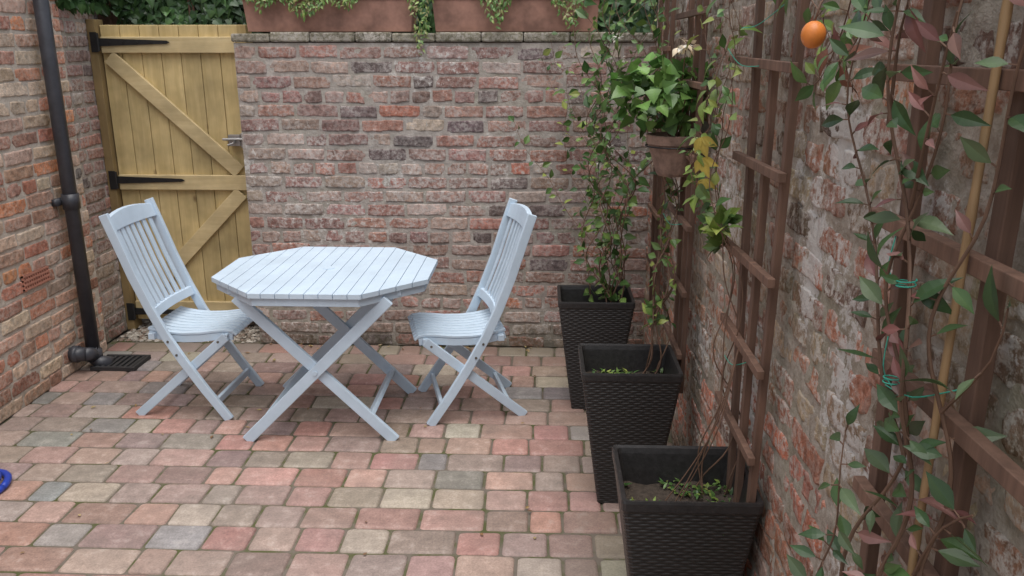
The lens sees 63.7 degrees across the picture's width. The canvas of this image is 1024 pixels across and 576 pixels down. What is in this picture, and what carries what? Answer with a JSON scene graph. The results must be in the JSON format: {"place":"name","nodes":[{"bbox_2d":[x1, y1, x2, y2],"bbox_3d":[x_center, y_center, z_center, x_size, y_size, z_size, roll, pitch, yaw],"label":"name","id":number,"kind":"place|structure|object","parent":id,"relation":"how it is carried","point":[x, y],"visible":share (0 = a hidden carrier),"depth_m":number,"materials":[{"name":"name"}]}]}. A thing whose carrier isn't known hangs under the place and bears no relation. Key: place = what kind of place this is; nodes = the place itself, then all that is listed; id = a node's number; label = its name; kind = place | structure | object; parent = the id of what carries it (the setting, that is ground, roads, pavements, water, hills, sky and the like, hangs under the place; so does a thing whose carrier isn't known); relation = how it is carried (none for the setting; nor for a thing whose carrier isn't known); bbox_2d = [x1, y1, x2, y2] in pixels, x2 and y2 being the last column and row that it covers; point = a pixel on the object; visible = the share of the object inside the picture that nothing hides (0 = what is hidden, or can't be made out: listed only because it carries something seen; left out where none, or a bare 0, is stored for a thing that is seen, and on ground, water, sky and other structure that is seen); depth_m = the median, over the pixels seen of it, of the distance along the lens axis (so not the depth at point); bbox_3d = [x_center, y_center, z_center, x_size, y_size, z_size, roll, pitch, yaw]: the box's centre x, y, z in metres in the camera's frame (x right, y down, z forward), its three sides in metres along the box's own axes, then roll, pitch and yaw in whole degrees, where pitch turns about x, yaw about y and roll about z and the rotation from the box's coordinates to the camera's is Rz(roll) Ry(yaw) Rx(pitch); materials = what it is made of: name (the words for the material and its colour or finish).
{"place":"outdoors","nodes":[
{"label":"outdoors","id":0,"kind":"place"},
{"bbox_2d":[0,469,11,493],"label":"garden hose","id":1,"kind":"object","parent":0,"point":[7,480],"visible":1,"depth_m":3.32,"materials":[{"name":"blue rubber"}]},
{"bbox_2d":[107,319,144,343],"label":"ground","id":2,"kind":"structure","parent":0,"point":[124,332],"depth_m":5.25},
{"bbox_2d":[117,319,259,342],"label":"gravel","id":3,"kind":"structure","parent":2,"relation":"on","point":[250,332],"depth_m":5.09,"materials":[{"name":"beige gravel"}]},
{"bbox_2d":[85,19,256,328],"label":"wooden gate","id":4,"kind":"structure","parent":3,"relation":"on","point":[167,99],"depth_m":4.88,"materials":[{"name":"yellow wood"}]},
{"bbox_2d":[55,0,657,42],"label":"ivy","id":5,"kind":"object","parent":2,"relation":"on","point":[169,12],"visible":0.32,"depth_m":4.80,"materials":[{"name":"green plant"}]},
{"bbox_2d":[0,339,673,575],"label":"paving","id":6,"kind":"structure","parent":0,"point":[296,487],"depth_m":3.41,"materials":[{"name":"red brick"}]},
{"bbox_2d":[0,0,106,422],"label":"bricks","id":7,"kind":"object","parent":6,"relation":"on","point":[11,258],"visible":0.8,"depth_m":4.11,"materials":[{"name":"red brick"}]},
{"bbox_2d":[20,266,50,290],"bbox_3d":[-2.400,-0.049,4.139,0.032,0.075,0.216,1,16,2],"label":"air brick","id":8,"kind":"object","parent":7,"relation":"attached to","point":[33,279],"visible":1,"depth_m":4.13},
{"bbox_2d":[0,0,105,423],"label":"mortar","id":9,"kind":"object","parent":7,"relation":"attached to","point":[6,101],"visible":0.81,"depth_m":4.12,"materials":[{"name":"grey concrete"}]},
{"bbox_2d":[58,8,127,341],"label":"bricks","id":10,"kind":"object","parent":6,"relation":"on","point":[95,153],"visible":0.56,"depth_m":4.77,"materials":[{"name":"red brick"}]},
{"bbox_2d":[59,7,127,342],"bbox_3d":[-2.429,-0.646,4.823,0.005,1.950,0.500,1,16,2],"label":"mortar","id":11,"kind":"object","parent":10,"relation":"attached to","point":[84,150],"visible":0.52,"depth_m":4.77,"materials":[{"name":"grey concrete"}]},
{"bbox_2d":[90,354,150,370],"bbox_3d":[-2.188,0.417,4.613,0.250,0.023,0.200,1,16,2],"label":"drain grate","id":12,"kind":"object","parent":6,"relation":"on","point":[127,362],"visible":0.92,"depth_m":4.59,"materials":[{"name":"black plastic"}]},
{"bbox_2d":[99,197,263,420],"bbox_3d":[-1.556,0.097,4.011,0.570,1.006,0.439,1,16,4],"label":"folding chair","id":13,"kind":"object","parent":6,"relation":"on","point":[204,323],"visible":0.91,"depth_m":3.93,"materials":[{"name":"paint"}]},
{"bbox_2d":[20,343,535,554],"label":"fallen leaves","id":14,"kind":"object","parent":6,"relation":"on","point":[526,507],"visible":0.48,"depth_m":4.02,"materials":[{"name":"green plant"}]},
{"bbox_2d":[211,247,437,441],"bbox_3d":[-0.850,0.261,3.927,0.970,0.741,0.850,1,16,2],"label":"folding table","id":15,"kind":"object","parent":6,"relation":"on","point":[372,283],"visible":1,"depth_m":3.67,"materials":[{"name":"paint"}]},
{"bbox_2d":[235,45,656,346],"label":"bricks","id":16,"kind":"object","parent":6,"relation":"on","point":[323,51],"visible":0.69,"depth_m":4.61,"materials":[{"name":"red brick"}]},
{"bbox_2d":[233,43,656,346],"bbox_3d":[-0.361,-0.487,4.669,2.300,1.730,0.007,1,16,2],"label":"mortar","id":17,"kind":"object","parent":16,"relation":"attached to","point":[521,101],"visible":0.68,"depth_m":4.61,"materials":[{"name":"grey concrete"}]},
{"bbox_2d":[408,198,536,425],"bbox_3d":[-0.206,0.108,3.973,0.570,1.006,0.439,-3,17,-11],"label":"folding chair","id":18,"kind":"object","parent":6,"relation":"on","point":[472,325],"visible":1,"depth_m":3.91,"materials":[{"name":"paint"}]},
{"bbox_2d":[557,285,635,408],"bbox_3d":[0.400,0.299,4.044,0.360,0.569,0.295,1,16,2],"label":"rattan planter","id":19,"kind":"object","parent":6,"relation":"on","point":[583,319],"visible":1,"depth_m":3.88,"materials":[{"name":"wicker"}]},
{"bbox_2d":[508,0,665,301],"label":"climbing plant","id":20,"kind":"object","parent":19,"relation":"in","point":[605,290],"visible":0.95,"depth_m":3.88,"materials":[{"name":"green plant"}]},
{"bbox_2d":[578,343,683,502],"bbox_3d":[0.443,0.540,3.215,0.370,0.569,0.321,1,16,2],"label":"rattan planter","id":21,"kind":"object","parent":6,"relation":"on","point":[627,402],"visible":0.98,"depth_m":3.07,"materials":[{"name":"wicker"}]},
{"bbox_2d":[636,0,685,373],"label":"climbing plant","id":22,"kind":"object","parent":21,"relation":"in","point":[648,309],"visible":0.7,"depth_m":3.15,"materials":[{"name":"green plant"}]},
{"bbox_2d":[612,445,763,575],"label":"rattan planter","id":23,"kind":"object","parent":6,"relation":"on","point":[711,530],"visible":0.98,"depth_m":2.21,"materials":[{"name":"wicker"}]},
{"bbox_2d":[714,0,809,502],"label":"trellis","id":24,"kind":"object","parent":23,"relation":"in","point":[774,65],"visible":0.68,"depth_m":2.10,"materials":[{"name":"brown wood"}]},
{"bbox_2d":[665,0,895,500],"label":"passion vine","id":25,"kind":"object","parent":23,"relation":"in","point":[717,234],"visible":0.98,"depth_m":2.23,"materials":[{"name":"green plant"}]},
{"bbox_2d":[801,0,825,48],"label":"passion fruit","id":26,"kind":"object","parent":25,"relation":"on","point":[813,34],"visible":1,"depth_m":1.35,"materials":[{"name":"orange food"}]},
{"bbox_2d":[643,0,1023,575],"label":"bricks","id":27,"kind":"object","parent":6,"relation":"on","point":[1006,558],"visible":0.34,"depth_m":1.74,"materials":[{"name":"red brick"}]},
{"bbox_2d":[642,0,1023,575],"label":"mortar","id":28,"kind":"object","parent":27,"relation":"attached to","point":[984,15],"visible":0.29,"depth_m":1.67,"materials":[{"name":"grey concrete"}]},
{"bbox_2d":[646,0,676,324],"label":"trellis","id":29,"kind":"object","parent":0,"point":[654,206],"visible":0.39,"depth_m":3.90,"materials":[{"name":"brown wood"}]},
{"bbox_2d":[664,0,711,392],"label":"trellis","id":30,"kind":"object","parent":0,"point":[685,236],"visible":0.56,"depth_m":3.06,"materials":[{"name":"brown wood"}]},
{"bbox_2d":[606,38,708,176],"bbox_3d":[0.560,-0.660,3.022,0.436,0.492,0.375,1,16,2],"label":"hanging pot","id":31,"kind":"object","parent":30,"relation":"attached to","point":[657,88],"visible":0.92,"depth_m":2.96,"materials":[{"name":"ceramic"}]},
{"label":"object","id":32,"kind":"object","parent":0,"visible":0},
{"bbox_2d":[32,0,113,365],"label":"drainpipe","id":33,"kind":"object","parent":32,"relation":"attached to","point":[91,351],"visible":0.98,"depth_m":4.29,"materials":[{"name":"black plastic"}]},
{"bbox_3d":[0.402,1.095,1.376,0.370,0.529,0.340,1,16,2],"label":"rattan planter","id":34,"kind":"object","parent":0,"visible":0},
{"bbox_2d":[786,0,1023,575],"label":"climbing shrub","id":35,"kind":"object","parent":34,"relation":"in","point":[959,551],"visible":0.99,"depth_m":1.08,"materials":[{"name":"green plant"}]},
{"bbox_2d":[852,0,1023,575],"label":"trellis","id":36,"kind":"object","parent":34,"relation":"in","point":[973,447],"visible":0.64,"depth_m":1.07,"materials":[{"name":"brown wood"}]},
{"bbox_2d":[663,5,956,397],"bbox_3d":[0.575,-0.227,2.048,0.082,0.908,2.101,1,16,2],"label":"garden twine","id":37,"kind":"object","parent":36,"relation":"attached to","point":[884,375],"visible":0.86,"depth_m":1.12,"materials":[{"name":"brown fabric"}]},
{"bbox_2d":[907,0,1013,575],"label":"bamboo cane","id":38,"kind":"object","parent":34,"relation":"in","point":[1003,28],"visible":0.77,"depth_m":1.02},
{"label":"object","id":39,"kind":"object","parent":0,"visible":0},
{"bbox_2d":[231,32,655,41],"bbox_3d":[-0.373,-1.377,4.524,2.287,0.051,0.256,1,16,2],"label":"wall coping","id":40,"kind":"object","parent":39,"relation":"on","point":[408,37],"depth_m":4.41,"materials":[{"name":"brick"}]},
{"bbox_2d":[242,0,418,31],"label":"terracotta trough","id":41,"kind":"object","parent":40,"relation":"on","point":[376,16],"visible":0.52,"depth_m":4.42,"materials":[{"name":"orange ceramic"}]},
{"bbox_2d":[241,0,586,54],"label":"trailing plants","id":42,"kind":"object","parent":41,"relation":"in","point":[494,8],"visible":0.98,"depth_m":4.35,"materials":[{"name":"green plant"}]},
{"bbox_2d":[432,0,599,31],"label":"terracotta trough","id":43,"kind":"object","parent":40,"relation":"on","point":[518,16],"visible":0.86,"depth_m":4.39,"materials":[{"name":"orange ceramic"}]}
]}

